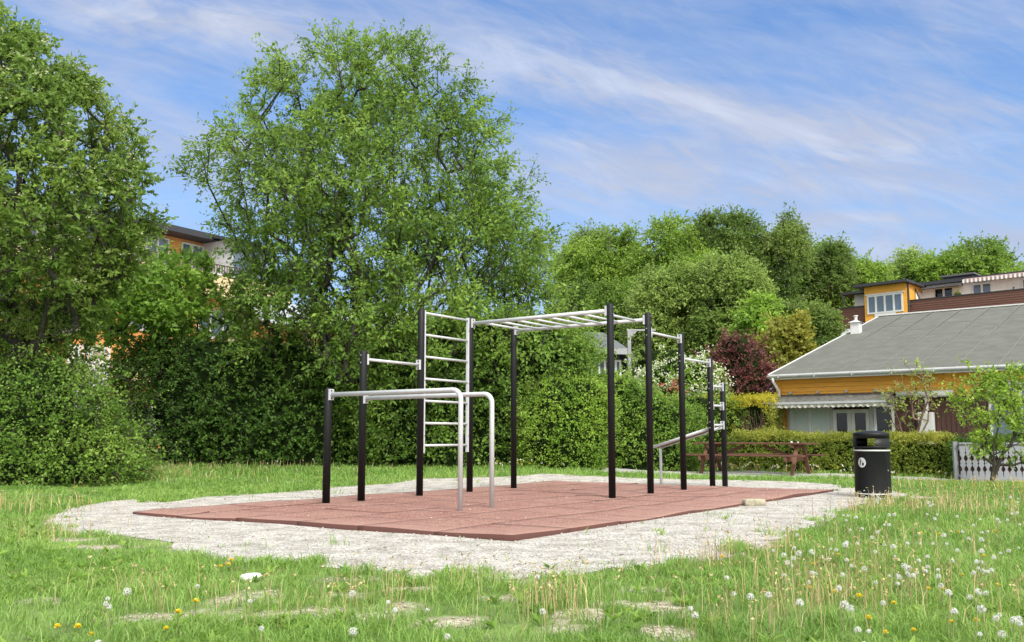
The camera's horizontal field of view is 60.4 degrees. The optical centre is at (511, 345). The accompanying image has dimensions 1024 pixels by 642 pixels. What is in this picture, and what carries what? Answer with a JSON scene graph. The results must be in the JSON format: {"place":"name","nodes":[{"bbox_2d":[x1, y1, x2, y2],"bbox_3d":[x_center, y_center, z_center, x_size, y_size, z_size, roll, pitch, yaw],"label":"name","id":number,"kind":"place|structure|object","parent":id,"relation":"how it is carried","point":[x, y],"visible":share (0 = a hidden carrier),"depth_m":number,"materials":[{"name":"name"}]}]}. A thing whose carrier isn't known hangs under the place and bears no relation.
{"place":"outdoors","nodes":[
{"label":"outdoors","id":0,"kind":"place"},
{"bbox_2d":[0,449,1023,641],"bbox_3d":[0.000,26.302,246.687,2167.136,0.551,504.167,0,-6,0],"label":"ground","id":1,"kind":"structure","parent":0,"point":[444,615],"depth_m":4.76,"materials":[{"name":"plant"}]},
{"bbox_2d":[0,292,108,376],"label":"deciduous tree","id":2,"kind":"object","parent":1,"relation":"on","point":[6,345],"visible":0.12,"depth_m":21.49,"materials":[{"name":"green plant"}]},
{"bbox_2d":[0,0,178,363],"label":"deciduous tree","id":3,"kind":"object","parent":1,"relation":"on","point":[71,305],"visible":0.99,"depth_m":17.57,"materials":[{"name":"green plant"}]},
{"bbox_2d":[68,344,110,429],"bbox_3d":[-14.138,1.720,29.271,1.300,3.508,0.080,3,-6,-24],"label":"slatted screen","id":4,"kind":"object","parent":1,"relation":"on","point":[108,349],"visible":0.01,"depth_m":29.44,"materials":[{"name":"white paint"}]},
{"bbox_2d":[0,315,181,486],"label":"leafy shrub","id":5,"kind":"object","parent":1,"relation":"on","point":[48,429],"visible":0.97,"depth_m":16.84,"materials":[{"name":"green plant"}]},
{"bbox_2d":[123,587,131,636],"bbox_3d":[-1.737,1.229,3.953,0.039,0.275,0.040,4,-13,-25],"label":"dandelion clock","id":6,"kind":"object","parent":1,"relation":"on","point":[127,591],"visible":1,"depth_m":3.97,"materials":[{"name":"plant"}]},
{"bbox_2d":[1,186,289,448],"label":"apartment block","id":7,"kind":"structure","parent":1,"relation":"on","point":[184,236],"depth_m":43.42,"materials":[{"name":"white paint"}]},
{"bbox_2d":[134,236,169,261],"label":"window","id":8,"kind":"structure","parent":7,"relation":"in","point":[160,242],"depth_m":42.82,"materials":[{"name":"glass"}]},
{"bbox_2d":[180,242,203,269],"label":"window","id":9,"kind":"structure","parent":7,"relation":"in","point":[185,244],"depth_m":44.38,"materials":[{"name":"glass"}]},
{"bbox_2d":[198,309,233,340],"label":"window","id":10,"kind":"structure","parent":7,"relation":"in","point":[213,315],"depth_m":43.33,"materials":[{"name":"glass"}]},
{"bbox_2d":[82,238,260,374],"bbox_3d":[-9.782,0.103,24.563,6.051,6.250,5.049,0,-6,0],"label":"deciduous tree","id":11,"kind":"object","parent":1,"relation":"on","point":[170,303],"visible":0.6,"depth_m":23.57,"materials":[{"name":"green plant"}]},
{"bbox_2d":[174,609,182,634],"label":"dandelion flower","id":12,"kind":"object","parent":1,"relation":"on","point":[177,611],"visible":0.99,"depth_m":4.06,"materials":[{"name":"yellow plant"}]},
{"bbox_2d":[240,573,260,579],"bbox_3d":[-1.708,1.516,5.752,0.134,0.051,0.069,2,-6,-20],"label":"white stone","id":13,"kind":"object","parent":1,"relation":"on","point":[250,575],"visible":0.75,"depth_m":5.73,"materials":[{"name":"stone"}]},
{"bbox_2d":[94,318,437,466],"bbox_3d":[-6.195,1.431,23.306,10.022,4.352,2.981,0,-6,0],"label":"hedge","id":14,"kind":"object","parent":1,"relation":"on","point":[208,413],"visible":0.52,"depth_m":22.73,"materials":[{"name":"green plant"}]},
{"bbox_2d":[227,304,408,344],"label":"garden house","id":15,"kind":"structure","parent":1,"relation":"on","point":[287,315],"depth_m":38.85,"materials":[{"name":"white paint"}]},
{"bbox_2d":[346,590,355,626],"bbox_3d":[-0.749,1.246,4.065,0.033,0.230,0.034,6,-4,1],"label":"dandelion clock","id":16,"kind":"object","parent":1,"relation":"on","point":[352,592],"visible":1,"depth_m":4.07,"materials":[{"name":"plant"}]},
{"bbox_2d":[349,627,356,641],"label":"dandelion clock","id":17,"kind":"object","parent":1,"relation":"on","point":[352,632],"visible":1,"depth_m":3.27,"materials":[{"name":"plant"}]},
{"bbox_2d":[18,537,693,639],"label":"soil crumbs","id":18,"kind":"object","parent":1,"relation":"on","point":[146,615],"visible":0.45,"depth_m":4.65,"materials":[{"name":"soil"}]},
{"bbox_2d":[155,12,616,402],"bbox_3d":[-3.242,-2.931,24.928,12.388,12.364,9.766,0,-6,0],"label":"deciduous tree","id":19,"kind":"object","parent":1,"relation":"on","point":[334,234],"visible":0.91,"depth_m":22.92,"materials":[{"name":"green plant"}]},
{"bbox_2d":[321,292,617,467],"bbox_3d":[-1.153,1.114,22.397,7.808,4.858,3.301,0,-6,0],"label":"leafy shrub","id":20,"kind":"object","parent":1,"relation":"on","point":[397,419],"visible":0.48,"depth_m":21.89,"materials":[{"name":"green plant"}]},
{"bbox_2d":[47,474,906,579],"bbox_3d":[0.256,2.276,13.350,9.593,0.092,13.969,-4,-7,32],"label":"gravel area","id":21,"kind":"object","parent":1,"relation":"on","point":[559,553],"visible":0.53,"depth_m":8.37,"materials":[{"name":"gravel"}]},
{"bbox_2d":[50,491,896,576],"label":"gravel stones","id":22,"kind":"object","parent":21,"relation":"on","point":[538,554],"visible":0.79,"depth_m":8.14,"materials":[{"name":"gravel"}]},
{"bbox_2d":[133,480,833,540],"bbox_3d":[0.443,2.240,12.703,5.296,0.104,9.540,-5,-7,37],"label":"rubber mat","id":23,"kind":"object","parent":21,"relation":"on","point":[577,508],"visible":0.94,"depth_m":10.81,"materials":[{"name":"rubber"}]},
{"bbox_2d":[172,483,807,529],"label":"mat litter","id":24,"kind":"object","parent":23,"relation":"on","point":[530,506],"visible":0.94,"depth_m":11.65,"materials":[{"name":"plant"}]},
{"bbox_2d":[322,303,727,510],"bbox_3d":[0.744,0.972,14.205,2.748,2.962,7.594,-4,-7,35],"label":"exercise rig","id":25,"kind":"object","parent":23,"relation":"on","point":[418,394],"visible":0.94,"depth_m":13.79,"materials":[{"name":"galvanised metal"},{"name":"black painted metal"}]},
{"bbox_2d":[68,491,899,573],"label":"leaf litter","id":26,"kind":"object","parent":21,"relation":"on","point":[457,540],"visible":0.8,"depth_m":8.06,"materials":[{"name":"plant"}]},
{"bbox_2d":[742,498,765,505],"bbox_3d":[3.259,2.123,11.863,0.294,0.109,0.162,1,-6,-8],"label":"stone block","id":27,"kind":"object","parent":21,"relation":"on","point":[753,502],"depth_m":11.79,"materials":[{"name":"stone"}]},
{"bbox_2d":[853,431,891,497],"bbox_3d":[5.563,1.827,13.591,0.538,1.010,0.539,0,-6,0],"label":"litter bin","id":28,"kind":"object","parent":21,"relation":"on","point":[872,465],"visible":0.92,"depth_m":13.38,"materials":[{"name":"plastic"}]},
{"bbox_2d":[0,458,1023,641],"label":"dry stalks","id":29,"kind":"object","parent":1,"relation":"on","point":[818,591],"visible":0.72,"depth_m":5.17,"materials":[{"name":"plant"}]},
{"bbox_2d":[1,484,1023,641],"bbox_3d":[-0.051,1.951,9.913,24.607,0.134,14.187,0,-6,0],"label":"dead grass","id":30,"kind":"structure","parent":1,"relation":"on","point":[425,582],"depth_m":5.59,"materials":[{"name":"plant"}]},
{"bbox_2d":[540,608,545,641],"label":"dandelion clock","id":31,"kind":"object","parent":1,"relation":"on","point":[542,612],"visible":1,"depth_m":3.78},
{"bbox_2d":[500,359,629,470],"bbox_3d":[1.279,1.804,21.582,3.187,3.030,1.808,0,-6,0],"label":"leafy shrub","id":32,"kind":"object","parent":1,"relation":"on","point":[566,421],"visible":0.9,"depth_m":21.29,"materials":[{"name":"green plant"}]},
{"bbox_2d":[543,274,619,329],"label":"deciduous tree","id":33,"kind":"object","parent":1,"relation":"on","point":[584,288],"visible":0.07,"depth_m":54.83,"materials":[{"name":"green plant"}]},
{"bbox_2d":[552,217,615,302],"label":"birch tree","id":34,"kind":"object","parent":1,"relation":"on","point":[587,233],"visible":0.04,"depth_m":62.28,"materials":[{"name":"green plant"}]},
{"bbox_2d":[542,229,652,310],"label":"deciduous tree","id":35,"kind":"object","parent":1,"relation":"on","point":[581,265],"visible":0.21,"depth_m":59.33,"materials":[{"name":"green plant"}]},
{"bbox_2d":[578,273,639,373],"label":"deciduous tree","id":36,"kind":"object","parent":1,"relation":"on","point":[614,294],"visible":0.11,"depth_m":51.55,"materials":[{"name":"green plant"}]},
{"bbox_2d":[585,219,642,313],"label":"deciduous tree","id":37,"kind":"object","parent":1,"relation":"on","point":[607,274],"visible":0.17,"depth_m":58.10,"materials":[{"name":"green plant"}]},
{"bbox_2d":[594,368,636,383],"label":"leafy shrub","id":38,"kind":"object","parent":1,"relation":"on","point":[601,376],"visible":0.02,"depth_m":29.81,"materials":[{"name":"green plant"}]},
{"bbox_2d":[596,365,707,470],"bbox_3d":[3.484,2.101,23.699,3.873,3.182,2.137,0,-6,0],"label":"leafy shrub","id":39,"kind":"object","parent":1,"relation":"on","point":[631,453],"visible":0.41,"depth_m":23.38,"materials":[{"name":"green plant"}]},
{"bbox_2d":[620,333,698,383],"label":"leafy shrub","id":40,"kind":"object","parent":1,"relation":"on","point":[658,355],"visible":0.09,"depth_m":31.30,"materials":[{"name":"green plant"}]},
{"bbox_2d":[614,255,721,374],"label":"deciduous tree","id":41,"kind":"object","parent":1,"relation":"on","point":[658,298],"visible":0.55,"depth_m":46.23,"materials":[{"name":"green plant"}]},
{"bbox_2d":[618,208,722,323],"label":"deciduous tree","id":42,"kind":"object","parent":1,"relation":"on","point":[657,255],"visible":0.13,"depth_m":55.90,"materials":[{"name":"green plant"}]},
{"bbox_2d":[656,376,689,401],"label":"flowering shrub","id":43,"kind":"object","parent":1,"relation":"on","point":[671,390],"visible":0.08,"depth_m":27.12,"materials":[{"name":"pink plant"}]},
{"bbox_2d":[622,341,735,398],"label":"flowering shrub","id":44,"kind":"object","parent":1,"relation":"on","point":[666,373],"visible":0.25,"depth_m":28.61,"materials":[{"name":"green plant"}]},
{"bbox_2d":[688,606,693,637],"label":"dandelion clock","id":45,"kind":"object","parent":1,"relation":"on","point":[691,609],"visible":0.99,"depth_m":4.16,"materials":[{"name":"plant"}]},
{"bbox_2d":[659,222,729,256],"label":"deciduous tree","id":46,"kind":"object","parent":1,"relation":"on","point":[691,227],"depth_m":63.19,"materials":[{"name":"green plant"}]},
{"bbox_2d":[692,611,698,641],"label":"dandelion clock","id":47,"kind":"object","parent":1,"relation":"on","point":[696,615],"visible":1,"depth_m":3.79,"materials":[{"name":"plant"}]},
{"bbox_2d":[672,388,754,467],"bbox_3d":[5.713,2.473,25.573,3.005,2.588,1.471,0,-6,0],"label":"hedge","id":48,"kind":"object","parent":1,"relation":"on","point":[701,400],"visible":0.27,"depth_m":25.42,"materials":[{"name":"green plant"}]},
{"bbox_2d":[494,460,938,472],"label":"yellow wildflowers","id":49,"kind":"object","parent":1,"relation":"on","point":[707,466],"visible":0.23,"depth_m":22.28,"materials":[{"name":"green plant"}]},
{"bbox_2d":[494,458,945,473],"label":"white wildflowers","id":50,"kind":"object","parent":1,"relation":"on","point":[721,465],"visible":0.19,"depth_m":22.28,"materials":[{"name":"plant"}]},
{"bbox_2d":[678,202,777,282],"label":"deciduous tree","id":51,"kind":"object","parent":1,"relation":"on","point":[739,224],"visible":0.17,"depth_m":59.57,"materials":[{"name":"green plant"}]},
{"bbox_2d":[680,244,783,358],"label":"deciduous tree","id":52,"kind":"object","parent":1,"relation":"on","point":[727,279],"visible":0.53,"depth_m":44.57,"materials":[{"name":"green plant"}]},
{"bbox_2d":[690,326,780,424],"bbox_3d":[7.869,1.847,29.799,3.728,5.030,2.544,0,-6,0],"label":"purple shrub","id":53,"kind":"object","parent":1,"relation":"on","point":[737,356],"visible":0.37,"depth_m":29.49,"materials":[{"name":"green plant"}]},
{"bbox_2d":[694,391,785,464],"bbox_3d":[6.618,2.523,25.846,2.707,2.384,1.563,-4,-7,33],"label":"conifer hedge","id":54,"kind":"object","parent":1,"relation":"on","point":[765,417],"visible":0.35,"depth_m":25.36,"materials":[{"name":"green plant"}]},
{"bbox_2d":[747,593,754,641],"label":"dandelion clock","id":55,"kind":"object","parent":1,"relation":"on","point":[750,596],"visible":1,"depth_m":3.76,"materials":[{"name":"plant"}]},
{"bbox_2d":[724,288,788,341],"bbox_3d":[10.170,1.204,36.049,2.696,7.075,2.513,0,-6,0],"label":"young tree","id":56,"kind":"object","parent":1,"relation":"on","point":[753,316],"visible":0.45,"depth_m":36.11,"materials":[{"name":"green plant"}]},
{"bbox_2d":[765,591,771,632],"bbox_3d":[1.228,1.292,4.202,0.036,0.231,0.034,-2,-6,20],"label":"dandelion clock","id":57,"kind":"object","parent":1,"relation":"on","point":[768,594],"visible":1,"depth_m":4.21,"materials":[{"name":"plant"}]},
{"bbox_2d":[749,308,819,415],"bbox_3d":[10.239,1.506,32.974,2.864,5.843,2.706,0,-6,0],"label":"young tree","id":58,"kind":"object","parent":1,"relation":"on","point":[789,339],"visible":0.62,"depth_m":32.50,"materials":[{"name":"green plant"}]},
{"bbox_2d":[756,200,821,306],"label":"birch tree","id":59,"kind":"object","parent":1,"relation":"on","point":[788,236],"visible":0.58,"depth_m":59.79,"materials":[{"name":"green plant"}]},
{"bbox_2d":[795,550,801,589],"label":"dandelion clock","id":60,"kind":"object","parent":1,"relation":"on","point":[798,554],"visible":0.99,"depth_m":5.25,"materials":[{"name":"plant"}]},
{"bbox_2d":[796,598,803,641],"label":"dandelion clock","id":61,"kind":"object","parent":1,"relation":"on","point":[798,602],"visible":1,"depth_m":3.54,"materials":[{"name":"plant"}]},
{"bbox_2d":[767,293,848,388],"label":"deciduous tree","id":62,"kind":"object","parent":1,"relation":"on","point":[826,322],"visible":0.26,"depth_m":41.42,"materials":[{"name":"green plant"}]},
{"bbox_2d":[805,549,814,600],"bbox_3d":[1.663,1.298,4.904,0.042,0.320,0.037,-1,-10,41],"label":"dandelion clock","id":63,"kind":"object","parent":1,"relation":"on","point":[811,550],"visible":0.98,"depth_m":4.91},
{"bbox_2d":[778,232,853,307],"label":"deciduous tree","id":64,"kind":"object","parent":1,"relation":"on","point":[835,303],"visible":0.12,"depth_m":64.52,"materials":[{"name":"green plant"}]},
{"bbox_2d":[799,230,864,304],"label":"birch tree","id":65,"kind":"object","parent":1,"relation":"on","point":[842,266],"visible":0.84,"depth_m":63.84,"materials":[{"name":"green plant"}]},
{"bbox_2d":[802,253,868,308],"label":"deciduous tree","id":66,"kind":"object","parent":1,"relation":"on","point":[848,299],"visible":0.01,"depth_m":65.34,"materials":[{"name":"green plant"}]},
{"bbox_2d":[835,585,843,635],"bbox_3d":[1.514,1.250,4.062,0.032,0.277,0.030,1,-6,-14],"label":"dandelion clock","id":67,"kind":"object","parent":1,"relation":"on","point":[838,588],"visible":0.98,"depth_m":4.07,"materials":[{"name":"plant"}]},
{"bbox_2d":[727,427,958,477],"bbox_3d":[8.533,2.815,22.970,5.797,1.416,1.411,-3,-7,28],"label":"conifer hedge","id":68,"kind":"object","parent":1,"relation":"on","point":[910,454],"visible":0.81,"depth_m":22.61,"materials":[{"name":"green plant"}]},
{"bbox_2d":[840,601,848,641],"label":"dandelion clock","id":69,"kind":"object","parent":1,"relation":"on","point":[845,604],"visible":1,"depth_m":3.71,"materials":[{"name":"plant"}]},
{"bbox_2d":[847,605,853,641],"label":"dandelion clock","id":70,"kind":"object","parent":1,"relation":"on","point":[850,607],"visible":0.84,"depth_m":3.77,"materials":[{"name":"plant"}]},
{"bbox_2d":[862,566,866,605],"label":"dandelion clock","id":71,"kind":"object","parent":1,"relation":"on","point":[864,569],"visible":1,"depth_m":4.69,"materials":[{"name":"plant"}]},
{"bbox_2d":[840,247,898,306],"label":"deciduous tree","id":72,"kind":"object","parent":1,"relation":"on","point":[877,271],"visible":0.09,"depth_m":65.68,"materials":[{"name":"green plant"}]},
{"bbox_2d":[762,303,1023,443],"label":"house","id":73,"kind":"structure","parent":1,"relation":"on","point":[835,384],"depth_m":25.32,"materials":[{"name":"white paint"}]},
{"bbox_2d":[790,407,829,432],"bbox_3d":[8.650,2.468,25.499,1.158,1.307,0.080,-5,-7,38],"label":"window","id":74,"kind":"structure","parent":73,"relation":"in","point":[805,419],"depth_m":25.50,"materials":[{"name":"glass"}]},
{"bbox_2d":[833,409,851,441],"bbox_3d":[9.374,2.679,24.909,0.499,1.707,0.080,-5,-7,38],"label":"glazed door","id":75,"kind":"structure","parent":73,"relation":"in","point":[841,418],"depth_m":24.96,"materials":[{"name":"white paint"}]},
{"bbox_2d":[851,409,870,442],"bbox_3d":[9.773,2.647,24.598,0.499,1.707,0.080,-5,-7,38],"label":"glazed door","id":76,"kind":"structure","parent":73,"relation":"in","point":[860,418],"depth_m":24.66,"materials":[{"name":"white paint"}]},
{"bbox_2d":[873,405,894,431],"bbox_3d":[10.271,2.497,24.223,0.523,1.687,0.080,-5,-7,38],"label":"window","id":77,"kind":"structure","parent":73,"relation":"in","point":[880,424],"depth_m":24.29,"materials":[{"name":"glass"}]},
{"bbox_2d":[988,385,1023,442],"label":"window","id":78,"kind":"structure","parent":73,"relation":"in","point":[1022,392],"depth_m":22.48,"materials":[{"name":"glass"}]},
{"bbox_2d":[890,544,895,592],"bbox_3d":[2.322,1.362,5.333,0.041,0.309,0.036,5,-12,-30],"label":"dandelion clock","id":79,"kind":"object","parent":1,"relation":"on","point":[894,545],"visible":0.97,"depth_m":5.35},
{"bbox_2d":[877,358,943,442],"bbox_3d":[10.398,1.836,22.860,1.716,3.085,1.427,0,-6,0],"label":"sapling","id":80,"kind":"object","parent":1,"relation":"on","point":[914,397],"visible":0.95,"depth_m":22.80,"materials":[{"name":"green plant"}]},
{"bbox_2d":[887,243,935,282],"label":"birch tree","id":81,"kind":"object","parent":1,"relation":"on","point":[903,270],"visible":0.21,"depth_m":85.06,"materials":[{"name":"green plant"}]},
{"bbox_2d":[834,270,1023,334],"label":"apartment block","id":82,"kind":"structure","parent":1,"relation":"on","point":[876,299],"depth_m":55.52,"materials":[{"name":"white paint"}]},
{"bbox_2d":[867,292,903,314],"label":"window","id":83,"kind":"structure","parent":82,"relation":"in","point":[892,302],"depth_m":56.21,"materials":[{"name":"white paint"}]},
{"bbox_2d":[933,286,953,296],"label":"window","id":84,"kind":"structure","parent":82,"relation":"in","point":[945,291],"depth_m":56.34,"materials":[{"name":"glass"}]},
{"bbox_2d":[971,282,991,292],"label":"window","id":85,"kind":"structure","parent":82,"relation":"in","point":[986,286],"depth_m":54.80,"materials":[{"name":"glass"}]},
{"bbox_2d":[902,243,974,281],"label":"deciduous tree","id":86,"kind":"object","parent":1,"relation":"on","point":[931,268],"visible":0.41,"depth_m":81.62,"materials":[{"name":"green plant"}]},
{"bbox_2d":[938,583,945,628],"bbox_3d":[2.083,1.278,4.259,0.033,0.251,0.029,-1,-3,4],"label":"dandelion clock","id":87,"kind":"object","parent":1,"relation":"on","point":[940,585],"visible":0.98,"depth_m":4.26,"materials":[{"name":"plant"}]},
{"bbox_2d":[941,533,945,574],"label":"dandelion clock","id":88,"kind":"object","parent":1,"relation":"on","point":[943,535],"visible":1,"depth_m":5.82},
{"bbox_2d":[944,589,952,641],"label":"dandelion clock","id":89,"kind":"object","parent":1,"relation":"on","point":[948,593],"visible":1,"depth_m":3.86,"materials":[{"name":"plant"}]},
{"bbox_2d":[950,608,957,641],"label":"dandelion clock","id":90,"kind":"object","parent":1,"relation":"on","point":[954,610],"visible":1,"depth_m":3.61,"materials":[{"name":"plant"}]},
{"bbox_2d":[974,588,981,641],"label":"dandelion clock","id":91,"kind":"object","parent":1,"relation":"on","point":[977,591],"visible":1,"depth_m":3.90,"materials":[{"name":"plant"}]},
{"bbox_2d":[936,230,1023,274],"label":"birch tree","id":92,"kind":"object","parent":1,"relation":"on","point":[991,256],"visible":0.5,"depth_m":79.86,"materials":[{"name":"green plant"}]},
{"bbox_2d":[940,432,1021,478],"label":"hedge","id":93,"kind":"object","parent":1,"relation":"on","point":[959,440],"visible":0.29,"depth_m":21.18,"materials":[{"name":"green plant"}]},
{"bbox_2d":[938,356,1023,481],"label":"fruit tree","id":94,"kind":"object","parent":1,"relation":"on","point":[1014,419],"visible":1,"depth_m":18.64,"materials":[{"name":"green plant"}]},
{"bbox_2d":[979,548,984,595],"bbox_3d":[2.704,1.329,5.077,0.036,0.310,0.041,5,-5,2],"label":"dandelion clock","id":95,"kind":"object","parent":1,"relation":"on","point":[981,551],"visible":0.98,"depth_m":5.08,"materials":[{"name":"plant"}]},
{"bbox_2d":[977,604,988,641],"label":"dandelion clock","id":96,"kind":"object","parent":1,"relation":"on","point":[980,607],"visible":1,"depth_m":3.71,"materials":[{"name":"plant"}]},
{"bbox_2d":[952,442,1023,480],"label":"garden fence","id":97,"kind":"object","parent":1,"relation":"on","point":[970,469],"visible":0.63,"depth_m":20.52,"materials":[{"name":"grey paint"}]},
{"bbox_2d":[993,615,998,641],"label":"dandelion clock","id":98,"kind":"object","parent":1,"relation":"on","point":[996,618],"visible":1,"depth_m":3.75,"materials":[{"name":"plant"}]},
{"bbox_2d":[998,630,1005,641],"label":"dandelion clock","id":99,"kind":"object","parent":1,"relation":"on","point":[1000,633],"visible":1,"depth_m":3.20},
{"bbox_2d":[1009,616,1018,641],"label":"dandelion clock","id":100,"kind":"object","parent":1,"relation":"on","point":[1015,621],"visible":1,"depth_m":3.33,"materials":[{"name":"plant"}]},
{"bbox_2d":[1006,260,1023,271],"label":"deciduous tree","id":101,"kind":"object","parent":1,"relation":"on","point":[1020,267],"visible":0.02,"depth_m":86.00,"materials":[{"name":"green plant"}]},
{"bbox_2d":[0,0,1023,412],"label":"sky","id":102,"kind":"structure","parent":0,"point":[887,124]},
{"bbox_2d":[561,332,637,377],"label":"house","id":103,"kind":"structure","parent":0,"point":[621,351],"depth_m":44.17,"materials":[{"name":"grey metal"}]},
{"bbox_2d":[598,360,605,373],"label":"window","id":104,"kind":"structure","parent":103,"relation":"in","point":[603,365],"depth_m":43.95,"materials":[{"name":"white paint"}]},
{"bbox_2d":[614,360,620,377],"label":"window","id":105,"kind":"structure","parent":103,"relation":"in","point":[617,363],"depth_m":44.15,"materials":[{"name":"white paint"}]},
{"bbox_2d":[627,329,655,377],"bbox_3d":[4.876,1.864,32.983,1.090,4.948,0.130,0,-6,0],"label":"lamp post","id":106,"kind":"object","parent":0,"point":[630,332],"visible":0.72,"depth_m":33.16,"materials":[{"name":"metal"}]},
{"bbox_2d":[570,467,1014,481],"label":"path","id":107,"kind":"structure","parent":0,"point":[730,473],"depth_m":22.00,"materials":[{"name":"gravel"}]},
{"bbox_2d":[686,442,824,475],"bbox_3d":[6.120,2.855,22.224,3.000,0.786,1.742,-4,-7,37],"label":"picnic table","id":108,"kind":"object","parent":107,"relation":"on","point":[792,458],"visible":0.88,"depth_m":21.91,"materials":[{"name":"brown wood"}]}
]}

